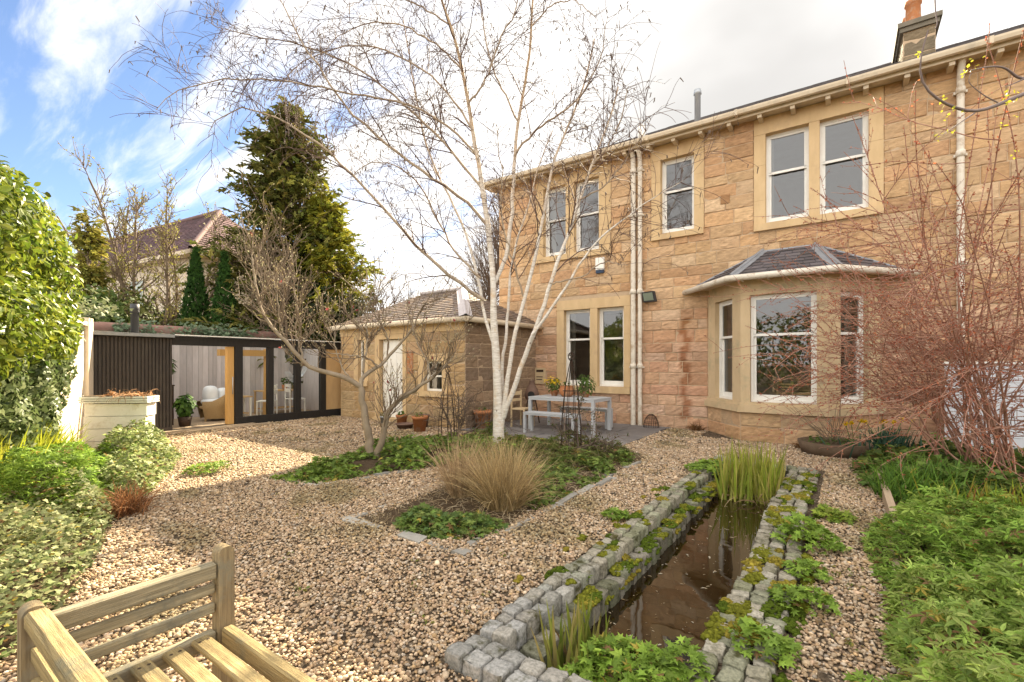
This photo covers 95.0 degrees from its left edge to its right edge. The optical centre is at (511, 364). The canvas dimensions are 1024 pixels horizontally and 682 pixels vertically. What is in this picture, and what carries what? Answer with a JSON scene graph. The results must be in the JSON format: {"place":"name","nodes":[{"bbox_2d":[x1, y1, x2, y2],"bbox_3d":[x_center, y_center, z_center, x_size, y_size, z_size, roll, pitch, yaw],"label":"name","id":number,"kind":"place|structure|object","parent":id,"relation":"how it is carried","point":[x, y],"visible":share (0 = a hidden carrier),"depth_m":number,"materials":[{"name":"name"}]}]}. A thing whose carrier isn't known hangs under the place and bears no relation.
{"place":"outdoors","nodes":[
{"label":"outdoors","id":0,"kind":"place"},
{"bbox_2d":[0,415,931,681],"bbox_3d":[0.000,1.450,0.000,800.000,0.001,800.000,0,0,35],"label":"ground","id":1,"kind":"structure","parent":0,"point":[823,676],"depth_m":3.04,"materials":[{"name":"gravel"}]},
{"bbox_2d":[0,155,86,387],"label":"laurel hedge","id":2,"kind":"object","parent":1,"relation":"on","point":[32,289],"visible":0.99,"depth_m":4.88,"materials":[{"name":"green plant"}]},
{"bbox_2d":[0,306,92,448],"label":"garden wall","id":3,"kind":"structure","parent":1,"relation":"on","point":[73,409],"depth_m":8.33,"materials":[{"name":"paint"}]},
{"bbox_2d":[0,314,84,462],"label":"ivy","id":4,"kind":"object","parent":3,"relation":"attached to","point":[44,386],"visible":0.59,"depth_m":5.64,"materials":[{"name":"green plant"}]},
{"bbox_2d":[58,288,155,319],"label":"ivy","id":5,"kind":"object","parent":3,"relation":"attached to","point":[92,310],"visible":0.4,"depth_m":9.15,"materials":[{"name":"green plant"}]},
{"bbox_2d":[0,450,172,668],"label":"soil bed","id":6,"kind":"object","parent":1,"relation":"on","point":[11,637],"visible":0.22,"depth_m":3.19,"materials":[{"name":"soil"}]},
{"bbox_2d":[0,416,95,482],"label":"day lily","id":7,"kind":"object","parent":6,"relation":"on","point":[41,441],"visible":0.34,"depth_m":5.87,"materials":[{"name":"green plant"}]},
{"bbox_2d":[0,460,116,657],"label":"ivy","id":8,"kind":"object","parent":6,"relation":"on","point":[57,527],"visible":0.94,"depth_m":3.25,"materials":[{"name":"green plant"}]},
{"bbox_2d":[0,439,138,529],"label":"geranium","id":9,"kind":"object","parent":6,"relation":"on","point":[80,455],"visible":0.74,"depth_m":4.43,"materials":[{"name":"green plant"}]},
{"bbox_2d":[78,395,158,448],"bbox_3d":[-6.367,0.970,7.616,0.990,0.920,0.330,0,0,-8],"label":"box planter","id":10,"kind":"object","parent":6,"relation":"on","point":[103,415],"visible":0.72,"depth_m":7.50,"materials":[{"name":"white paint"}]},
{"bbox_2d":[96,388,159,403],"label":"dry plant","id":11,"kind":"object","parent":10,"relation":"on","point":[126,394],"visible":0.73,"depth_m":7.58,"materials":[{"name":"brown plant"}]},
{"bbox_2d":[66,416,182,499],"bbox_3d":[-5.150,1.143,6.341,1.122,0.680,3.634,0,0,-33],"label":"ivy","id":12,"kind":"object","parent":6,"relation":"on","point":[133,452],"visible":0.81,"depth_m":6.04,"materials":[{"name":"green plant"}]},
{"bbox_2d":[79,473,171,519],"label":"dead fern","id":13,"kind":"object","parent":6,"relation":"on","point":[126,503],"visible":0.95,"depth_m":4.49,"materials":[{"name":"brown plant"}]},
{"bbox_2d":[65,205,120,321],"bbox_3d":[-11.822,-1.431,13.009,1.842,5.763,1.705,0,0,35],"label":"conifer","id":14,"kind":"object","parent":1,"relation":"on","point":[89,236],"visible":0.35,"depth_m":12.91,"materials":[{"name":"green plant"}]},
{"bbox_2d":[78,283,129,322],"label":"evergreen bush","id":15,"kind":"object","parent":1,"relation":"on","point":[119,304],"visible":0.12,"depth_m":12.51,"materials":[{"name":"green plant"}]},
{"bbox_2d":[110,282,168,324],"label":"evergreen bush","id":16,"kind":"object","parent":1,"relation":"on","point":[144,308],"visible":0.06,"depth_m":14.94,"materials":[{"name":"green plant"}]},
{"bbox_2d":[56,136,253,326],"bbox_3d":[-11.461,-2.605,15.044,4.898,8.151,4.316,0,0,15],"label":"budding tree","id":17,"kind":"object","parent":1,"relation":"on","point":[120,266],"visible":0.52,"depth_m":15.34,"materials":[{"name":"brown plant"}]},
{"bbox_2d":[17,543,315,681],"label":"garden bench","id":18,"kind":"object","parent":1,"relation":"on","point":[49,649],"visible":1,"depth_m":1.55,"materials":[{"name":"brown wood"}]},
{"bbox_2d":[67,209,267,319],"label":"neighbour house","id":19,"kind":"structure","parent":1,"relation":"on","point":[192,229],"depth_m":20.86,"materials":[{"name":"beige tile"}]},
{"bbox_2d":[174,245,210,326],"bbox_3d":[-9.703,-1.104,14.419,1.515,5.107,1.463,0,0,-29],"label":"cypress","id":20,"kind":"object","parent":1,"relation":"on","point":[196,298],"visible":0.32,"depth_m":14.26,"materials":[{"name":"green plant"}]},
{"bbox_2d":[180,460,231,475],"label":"geranium","id":21,"kind":"object","parent":1,"relation":"on","point":[208,465],"visible":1,"depth_m":6.16,"materials":[{"name":"green plant"}]},
{"bbox_2d":[93,322,338,338],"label":"boundary wall","id":22,"kind":"structure","parent":1,"relation":"on","point":[107,326],"depth_m":12.06,"materials":[{"name":"brick"}]},
{"bbox_2d":[93,304,340,430],"bbox_3d":[-7.365,0.235,11.812,2.620,2.930,5.750,0,0,35],"label":"garden room","id":23,"kind":"object","parent":1,"relation":"on","point":[135,360],"visible":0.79,"depth_m":11.63,"materials":[{"name":"black wood"}]},
{"bbox_2d":[172,393,197,426],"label":"pot plant","id":24,"kind":"object","parent":23,"relation":"on","point":[183,406],"visible":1,"depth_m":10.41,"materials":[{"name":"green plant"}]},
{"bbox_2d":[111,315,267,337],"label":"creeper","id":25,"kind":"object","parent":23,"relation":"on","point":[210,331],"visible":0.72,"depth_m":12.47,"materials":[{"name":"green plant"}]},
{"bbox_2d":[197,386,224,421],"bbox_3d":[-7.354,0.960,11.670,0.804,0.861,0.771,0,0,35],"label":"wicker armchair","id":26,"kind":"object","parent":23,"relation":"on","point":[211,404],"visible":0.82,"depth_m":11.42,"materials":[{"name":"wicker"}]},
{"bbox_2d":[225,347,233,423],"bbox_3d":[-6.596,0.497,10.966,0.172,1.805,0.140,0,0,35],"label":"post","id":27,"kind":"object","parent":23,"relation":"in","point":[229,351],"depth_m":10.94,"materials":[{"name":"orange wood"}]},
{"bbox_2d":[163,422,270,433],"bbox_3d":[-6.561,1.427,10.568,0.310,0.045,2.150,0,0,35],"label":"deck step","id":28,"kind":"object","parent":1,"relation":"on","point":[215,427],"visible":0.71,"depth_m":10.45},
{"bbox_2d":[208,250,241,329],"bbox_3d":[-8.841,-1.037,14.429,1.450,4.973,1.431,0,0,-24],"label":"cypress","id":29,"kind":"object","parent":1,"relation":"on","point":[220,293],"visible":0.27,"depth_m":14.26,"materials":[{"name":"green plant"}]},
{"bbox_2d":[171,95,379,399],"bbox_3d":[-7.991,-4.098,16.735,7.163,11.096,7.487,0,0,9],"label":"conifer","id":30,"kind":"object","parent":1,"relation":"on","point":[289,179],"visible":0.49,"depth_m":16.01,"materials":[{"name":"green plant"}]},
{"bbox_2d":[220,199,355,361],"bbox_3d":[-7.231,-1.679,15.283,3.248,6.314,5.190,0,0,4],"label":"twiggy shrub","id":31,"kind":"object","parent":1,"relation":"on","point":[286,325],"visible":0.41,"depth_m":14.37,"materials":[{"name":"brown plant"}]},
{"bbox_2d":[252,267,344,382],"bbox_3d":[-6.957,-0.794,15.590,3.098,4.750,3.072,0,0,35],"label":"evergreen bush","id":32,"kind":"object","parent":1,"relation":"on","point":[291,301],"visible":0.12,"depth_m":14.87,"materials":[{"name":"green plant"}]},
{"bbox_2d":[273,182,385,348],"bbox_3d":[-6.469,-2.466,16.362,4.735,7.833,4.388,0,0,35],"label":"conifer","id":33,"kind":"object","parent":1,"relation":"on","point":[318,207],"visible":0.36,"depth_m":15.94,"materials":[{"name":"green plant"}]},
{"bbox_2d":[312,293,371,340],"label":"evergreen bush","id":34,"kind":"object","parent":1,"relation":"on","point":[350,309],"visible":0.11,"depth_m":15.40,"materials":[{"name":"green plant"}]},
{"bbox_2d":[361,275,416,313],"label":"bare tree","id":35,"kind":"object","parent":1,"relation":"on","point":[394,298],"visible":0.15,"depth_m":15.35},
{"bbox_2d":[339,502,471,556],"bbox_3d":[-0.770,1.461,4.267,1.524,0.102,0.838,0,0,35],"label":"stone edging","id":36,"kind":"object","parent":1,"relation":"on","point":[414,537],"visible":0.4,"depth_m":3.86,"materials":[{"name":"stone"}]},
{"bbox_2d":[412,412,427,431],"bbox_3d":[-1.975,1.236,10.043,0.342,0.428,0.339,0,0,35],"label":"flower pot","id":37,"kind":"object","parent":1,"relation":"on","point":[419,423],"visible":0.98,"depth_m":9.93,"materials":[{"name":"ceramic"}]},
{"bbox_2d":[307,435,541,482],"bbox_3d":[-1.421,1.444,7.505,2.900,0.001,4.100,0,0,35],"label":"soil bed","id":38,"kind":"object","parent":1,"relation":"on","point":[366,463],"visible":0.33,"depth_m":6.82,"materials":[{"name":"soil"}]},
{"bbox_2d":[269,460,361,484],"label":"ground cover","id":39,"kind":"object","parent":38,"relation":"on","point":[351,466],"visible":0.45,"depth_m":6.03,"materials":[{"name":"green plant"}]},
{"bbox_2d":[200,184,486,458],"bbox_3d":[-2.294,-0.572,7.102,3.788,4.136,2.402,0,0,17],"label":"magnolia tree","id":40,"kind":"object","parent":38,"relation":"on","point":[369,439],"visible":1,"depth_m":7.10,"materials":[{"name":"brown plant"}]},
{"bbox_2d":[283,431,515,483],"bbox_3d":[-1.626,1.330,7.463,2.429,0.340,3.790,0,0,59],"label":"ground cover","id":41,"kind":"object","parent":38,"relation":"on","point":[411,449],"visible":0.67,"depth_m":6.76,"materials":[{"name":"green plant"}]},
{"bbox_2d":[106,0,758,445],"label":"silver birch","id":42,"kind":"object","parent":38,"relation":"on","point":[502,400],"visible":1,"depth_m":7.83,"materials":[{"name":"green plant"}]},
{"bbox_2d":[438,365,456,440],"bbox_3d":[-1.181,0.734,8.622,0.336,1.432,0.336,0,0,-28],"label":"plant obelisk","id":43,"kind":"object","parent":38,"relation":"on","point":[446,377],"visible":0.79,"depth_m":8.61,"materials":[{"name":"metal"}]},
{"bbox_2d":[413,361,525,436],"bbox_3d":[-0.723,0.690,8.462,2.083,1.540,1.279,0,0,-3],"label":"climbing rose","id":44,"kind":"object","parent":38,"relation":"on","point":[456,412],"visible":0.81,"depth_m":8.40,"materials":[{"name":"plant"}]},
{"bbox_2d":[444,421,553,443],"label":"ground cover","id":45,"kind":"object","parent":38,"relation":"on","point":[520,437],"visible":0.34,"depth_m":8.58,"materials":[{"name":"green plant"}]},
{"bbox_2d":[330,287,542,428],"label":"stone outbuilding","id":46,"kind":"structure","parent":1,"relation":"on","point":[478,370],"depth_m":11.51,"materials":[{"name":"stone"}]},
{"bbox_2d":[383,339,401,416],"bbox_3d":[-2.986,0.365,11.885,0.860,1.970,0.125,0,0,35],"label":"door","id":47,"kind":"structure","parent":46,"relation":"in","point":[396,358],"depth_m":11.93,"materials":[{"name":"white paint"}]},
{"bbox_2d":[436,156,528,305],"bbox_3d":[-0.591,-4.813,25.384,7.060,12.729,6.250,0,0,7],"label":"bare tree","id":48,"kind":"object","parent":1,"relation":"on","point":[484,275],"visible":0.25,"depth_m":24.71,"materials":[{"name":"plant"}]},
{"bbox_2d":[353,444,648,538],"bbox_3d":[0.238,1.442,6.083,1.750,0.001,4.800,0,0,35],"label":"soil bed","id":49,"kind":"object","parent":1,"relation":"on","point":[415,502],"visible":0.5,"depth_m":4.78,"materials":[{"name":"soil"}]},
{"bbox_2d":[392,502,508,540],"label":"geranium","id":50,"kind":"object","parent":49,"relation":"on","point":[416,514],"visible":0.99,"depth_m":4.07,"materials":[{"name":"green plant"}]},
{"bbox_2d":[411,425,504,498],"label":"grass tussock","id":51,"kind":"object","parent":49,"relation":"on","point":[452,491],"depth_m":5.05,"materials":[{"name":"plant"}]},
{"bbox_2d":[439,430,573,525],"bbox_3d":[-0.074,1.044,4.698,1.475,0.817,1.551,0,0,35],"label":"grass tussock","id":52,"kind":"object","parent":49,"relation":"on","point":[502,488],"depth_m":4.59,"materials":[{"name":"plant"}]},
{"bbox_2d":[470,430,639,472],"bbox_3d":[0.479,1.288,7.212,2.278,0.437,2.397,0,0,35],"label":"ground cover","id":53,"kind":"object","parent":49,"relation":"on","point":[558,451],"visible":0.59,"depth_m":7.05,"materials":[{"name":"green plant"}]},
{"bbox_2d":[561,352,581,446],"bbox_3d":[0.931,0.626,7.381,0.336,1.648,0.336,0,0,8],"label":"plant obelisk","id":54,"kind":"object","parent":49,"relation":"on","point":[573,390],"visible":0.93,"depth_m":7.36,"materials":[{"name":"metal"}]},
{"bbox_2d":[522,448,635,509],"bbox_3d":[0.743,1.363,6.259,1.253,0.285,3.304,0,0,35],"label":"ground cover","id":55,"kind":"object","parent":49,"relation":"on","point":[601,466],"visible":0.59,"depth_m":5.92,"materials":[{"name":"green plant"}]},
{"bbox_2d":[548,378,628,453],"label":"climbing rose","id":56,"kind":"object","parent":49,"relation":"on","point":[603,441],"visible":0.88,"depth_m":7.27,"materials":[{"name":"green plant"}]},
{"bbox_2d":[444,634,591,681],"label":"sett edging","id":57,"kind":"object","parent":1,"relation":"on","point":[479,658],"visible":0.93,"depth_m":2.16,"materials":[{"name":"stone"}]},
{"bbox_2d":[216,464,883,669],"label":"weeds","id":58,"kind":"object","parent":1,"relation":"on","point":[849,643],"visible":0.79,"depth_m":3.04,"materials":[{"name":"green plant"}]},
{"bbox_2d":[467,455,651,546],"bbox_3d":[0.963,1.460,5.544,0.191,0.104,4.469,0,0,35],"label":"stone edging","id":59,"kind":"object","parent":1,"relation":"on","point":[573,494],"visible":0.4,"depth_m":5.11,"materials":[{"name":"stone"}]},
{"bbox_2d":[480,455,728,651],"bbox_3d":[1.526,1.447,4.707,0.261,0.190,5.696,0,0,35],"label":"sett edging","id":60,"kind":"object","parent":1,"relation":"on","point":[509,628],"visible":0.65,"depth_m":3.04,"materials":[{"name":"stone"}]},
{"bbox_2d":[601,506,630,520],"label":"geranium","id":61,"kind":"object","parent":1,"relation":"on","point":[617,514],"visible":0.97,"depth_m":4.32,"materials":[{"name":"green plant"}]},
{"bbox_2d":[520,473,719,667],"bbox_3d":[1.614,1.527,4.549,0.203,0.192,5.328,0,0,35],"label":"sett edging","id":62,"kind":"object","parent":1,"relation":"on","point":[610,584],"visible":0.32,"depth_m":3.12,"materials":[{"name":"stone"}]},
{"bbox_2d":[558,632,691,681],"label":"geranium","id":63,"kind":"object","parent":1,"relation":"on","point":[618,659],"visible":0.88,"depth_m":2.16,"materials":[{"name":"green plant"}]},
{"bbox_2d":[512,458,823,681],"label":"moss","id":64,"kind":"object","parent":1,"relation":"on","point":[712,632],"visible":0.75,"depth_m":3.30,"materials":[{"name":"plant"}]},
{"bbox_2d":[654,634,714,681],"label":"geranium","id":65,"kind":"object","parent":1,"relation":"on","point":[697,659],"visible":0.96,"depth_m":2.16,"materials":[{"name":"green plant"}]},
{"bbox_2d":[684,458,723,474],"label":"geranium","id":66,"kind":"object","parent":1,"relation":"on","point":[701,464],"visible":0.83,"depth_m":6.19,"materials":[{"name":"green plant"}]},
{"bbox_2d":[686,468,818,681],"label":"sett edging","id":67,"kind":"object","parent":1,"relation":"on","point":[737,666],"visible":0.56,"depth_m":2.80,"materials":[{"name":"stone"}]},
{"bbox_2d":[726,614,803,668],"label":"geranium","id":68,"kind":"object","parent":67,"relation":"on","point":[772,640],"visible":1,"depth_m":2.29,"materials":[{"name":"green plant"}]},
{"bbox_2d":[765,582,841,616],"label":"geranium","id":69,"kind":"object","parent":67,"relation":"on","point":[805,592],"visible":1,"depth_m":2.72,"materials":[{"name":"green plant"}]},
{"bbox_2d":[484,0,1023,447],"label":"stone house","id":70,"kind":"structure","parent":1,"relation":"on","point":[637,359],"depth_m":9.80,"materials":[{"name":"stone"}]},
{"bbox_2d":[546,186,565,256],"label":"window","id":71,"kind":"structure","parent":70,"relation":"in","point":[553,213],"depth_m":12.77,"materials":[{"name":"white paint"}]},
{"bbox_2d":[566,309,589,384],"bbox_3d":[1.805,-0.425,12.219,0.750,1.950,0.247,0,0,35],"label":"window","id":72,"kind":"structure","parent":70,"relation":"in","point":[571,339],"depth_m":12.34,"materials":[{"name":"white paint"}]},
{"bbox_2d":[576,178,598,251],"bbox_3d":[1.981,-3.770,11.999,0.696,1.820,0.092,0,0,35],"label":"window","id":73,"kind":"structure","parent":70,"relation":"in","point":[578,229],"depth_m":12.14,"materials":[{"name":"white paint"}]},
{"bbox_2d":[600,307,623,386],"bbox_3d":[2.511,-0.425,11.623,0.690,1.950,0.092,0,0,35],"label":"window","id":74,"kind":"structure","parent":70,"relation":"in","point":[602,383],"depth_m":11.76,"materials":[{"name":"white paint"}]},
{"bbox_2d":[662,155,693,232],"bbox_3d":[3.815,-3.828,10.699,0.741,1.695,0.092,0,0,35],"label":"window","id":75,"kind":"structure","parent":70,"relation":"in","point":[664,166],"depth_m":10.80,"materials":[{"name":"white paint"}]},
{"bbox_2d":[719,300,731,398],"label":"window","id":76,"kind":"structure","parent":70,"relation":"in","point":[722,339],"depth_m":9.81,"materials":[{"name":"white paint"}]},
{"bbox_2d":[751,292,816,403],"bbox_3d":[4.966,-0.291,8.595,1.046,1.995,0.092,0,0,35],"label":"window","id":77,"kind":"structure","parent":70,"relation":"in","point":[755,397],"depth_m":8.64,"materials":[{"name":"white paint"}]},
{"bbox_2d":[766,126,808,222],"bbox_3d":[5.604,-3.770,9.525,0.748,1.820,0.247,0,0,35],"label":"window","id":78,"kind":"structure","parent":70,"relation":"in","point":[770,173],"depth_m":9.55,"materials":[{"name":"white paint"}]},
{"bbox_2d":[820,111,867,213],"bbox_3d":[6.357,-3.770,8.991,0.752,1.820,0.247,0,0,35],"label":"window","id":79,"kind":"structure","parent":70,"relation":"in","point":[864,120],"depth_m":8.89,"materials":[{"name":"white paint"}]},
{"bbox_2d":[841,291,862,403],"bbox_3d":[5.990,-0.290,8.486,0.669,1.995,0.247,0,0,-18],"label":"window","id":80,"kind":"structure","parent":70,"relation":"in","point":[850,328],"depth_m":8.59,"materials":[{"name":"white paint"}]},
{"bbox_2d":[781,557,833,582],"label":"geranium","id":81,"kind":"object","parent":1,"relation":"on","point":[800,565],"visible":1,"depth_m":3.14,"materials":[{"name":"green plant"}]},
{"bbox_2d":[770,510,851,554],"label":"geranium","id":82,"kind":"object","parent":1,"relation":"on","point":[814,526],"visible":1,"depth_m":3.64,"materials":[{"name":"green plant"}]},
{"bbox_2d":[811,503,858,524],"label":"geranium","id":83,"kind":"object","parent":1,"relation":"on","point":[823,510],"visible":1,"depth_m":4.31,"materials":[{"name":"green plant"}]},
{"bbox_2d":[782,394,894,458],"bbox_3d":[5.190,0.933,7.613,0.999,1.034,1.328,0,0,-23],"label":"planter","id":84,"kind":"object","parent":1,"relation":"on","point":[814,445],"visible":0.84,"depth_m":7.45,"materials":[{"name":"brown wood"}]},
{"bbox_2d":[815,418,887,457],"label":"daffodil clump","id":85,"kind":"object","parent":1,"relation":"on","point":[852,422],"visible":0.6,"depth_m":7.20,"materials":[{"name":"green plant"}]},
{"bbox_2d":[841,667,878,681],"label":"geranium","id":86,"kind":"object","parent":1,"relation":"on","point":[860,675],"visible":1,"depth_m":2.06,"materials":[{"name":"green plant"}]},
{"bbox_2d":[877,468,925,667],"bbox_3d":[2.872,1.410,3.480,0.120,0.180,6.200,0,0,35],"label":"timber edging","id":87,"kind":"object","parent":1,"relation":"on","point":[888,499],"visible":0.3,"depth_m":4.38,"materials":[{"name":"wood"}]},
{"bbox_2d":[855,447,1023,666],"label":"soil bed","id":88,"kind":"object","parent":1,"relation":"on","point":[921,547],"depth_m":3.54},
{"bbox_2d":[704,23,1023,493],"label":"barberry bush","id":89,"kind":"object","parent":88,"relation":"on","point":[965,383],"visible":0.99,"depth_m":5.80,"materials":[{"name":"brown plant"}]},
{"bbox_2d":[915,0,1023,158],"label":"forsythia branch","id":90,"kind":"object","parent":89,"relation":"attached to","point":[1008,100],"visible":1,"depth_m":3.31,"materials":[{"name":"brown plant"}]},
{"bbox_2d":[859,417,928,451],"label":"daffodil clump","id":91,"kind":"object","parent":88,"relation":"on","point":[899,440],"visible":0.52,"depth_m":7.54,"materials":[{"name":"green plant"}]},
{"bbox_2d":[848,432,1023,511],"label":"ivy","id":92,"kind":"object","parent":88,"relation":"on","point":[881,451],"visible":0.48,"depth_m":5.74,"materials":[{"name":"green plant"}]},
{"bbox_2d":[859,448,1023,528],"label":"strappy leaves","id":93,"kind":"object","parent":88,"relation":"on","point":[893,485],"visible":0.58,"depth_m":4.97,"materials":[{"name":"green plant"}]},
{"bbox_2d":[860,484,1023,626],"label":"ground cover","id":94,"kind":"object","parent":88,"relation":"on","point":[1006,527],"visible":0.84,"depth_m":3.31,"materials":[{"name":"green plant"}]},
{"bbox_2d":[896,473,1023,514],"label":"day lily","id":95,"kind":"object","parent":94,"relation":"on","point":[989,491],"visible":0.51,"depth_m":4.08,"materials":[{"name":"green plant"}]},
{"bbox_2d":[874,554,1023,681],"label":"ground cover","id":96,"kind":"object","parent":88,"relation":"on","point":[936,619],"visible":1,"depth_m":2.23,"materials":[{"name":"green plant"}]},
{"bbox_2d":[943,362,1023,448],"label":"fence panel","id":97,"kind":"object","parent":1,"relation":"on","point":[1019,442],"visible":0.14,"depth_m":7.39,"materials":[{"name":"white paint"}]},
{"bbox_2d":[0,0,1023,312],"label":"sky","id":98,"kind":"structure","parent":0,"point":[57,57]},
{"bbox_2d":[461,417,670,445],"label":"patio","id":99,"kind":"structure","parent":0,"point":[542,429],"depth_m":10.10,"materials":[{"name":"stone"}]},
{"bbox_2d":[525,380,539,422],"bbox_3d":[0.510,0.916,11.529,0.415,1.033,0.411,0,0,35],"label":"chiminea","id":100,"kind":"object","parent":99,"relation":"on","point":[531,389],"visible":0.81,"depth_m":11.45,"materials":[{"name":"brown ceramic"}]},
{"bbox_2d":[523,411,580,436],"bbox_3d":[0.809,1.211,9.577,1.180,0.430,0.330,0,0,35],"label":"garden bench","id":101,"kind":"object","parent":99,"relation":"on","point":[541,413],"visible":0.69,"depth_m":9.60,"materials":[{"name":"grey paint"}]},
{"bbox_2d":[528,394,610,434],"bbox_3d":[1.255,1.069,10.241,1.580,0.715,0.870,0,0,35],"label":"garden table","id":102,"kind":"object","parent":99,"relation":"on","point":[592,400],"visible":0.87,"depth_m":10.10,"materials":[{"name":"grey paint"}]},
{"bbox_2d":[543,377,561,395],"bbox_3d":[0.947,0.478,10.558,0.511,0.460,0.477,0,0,35],"label":"flower pot","id":103,"kind":"object","parent":102,"relation":"on","point":[554,391],"visible":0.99,"depth_m":10.47,"materials":[{"name":"ceramic"}]},
{"bbox_2d":[575,375,596,396],"bbox_3d":[1.592,0.466,10.069,0.497,0.484,0.463,0,0,35],"label":"flower pot","id":104,"kind":"object","parent":102,"relation":"on","point":[586,381],"visible":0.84,"depth_m":9.99,"materials":[{"name":"ceramic"}]},
{"bbox_2d":[560,406,612,428],"bbox_3d":[1.701,1.211,10.783,1.180,0.430,0.330,0,0,35],"label":"garden bench","id":105,"kind":"object","parent":99,"relation":"on","point":[596,409],"visible":0.66,"depth_m":10.55,"materials":[{"name":"grey paint"}]},
{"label":"pond basin","id":106,"kind":"structure","parent":0,"visible":0},
{"bbox_2d":[564,489,769,681],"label":"water","id":107,"kind":"structure","parent":106,"relation":"in","point":[674,609],"depth_m":3.41,"materials":[{"name":"black liquid"}]},
{"bbox_2d":[530,595,611,678],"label":"iris","id":108,"kind":"object","parent":107,"relation":"on","point":[584,635],"visible":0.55,"depth_m":2.34,"materials":[{"name":"green plant"}]},
{"bbox_2d":[707,438,795,506],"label":"iris","id":109,"kind":"object","parent":107,"relation":"in","point":[745,478],"visible":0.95,"depth_m":5.45,"materials":[{"name":"green plant"}]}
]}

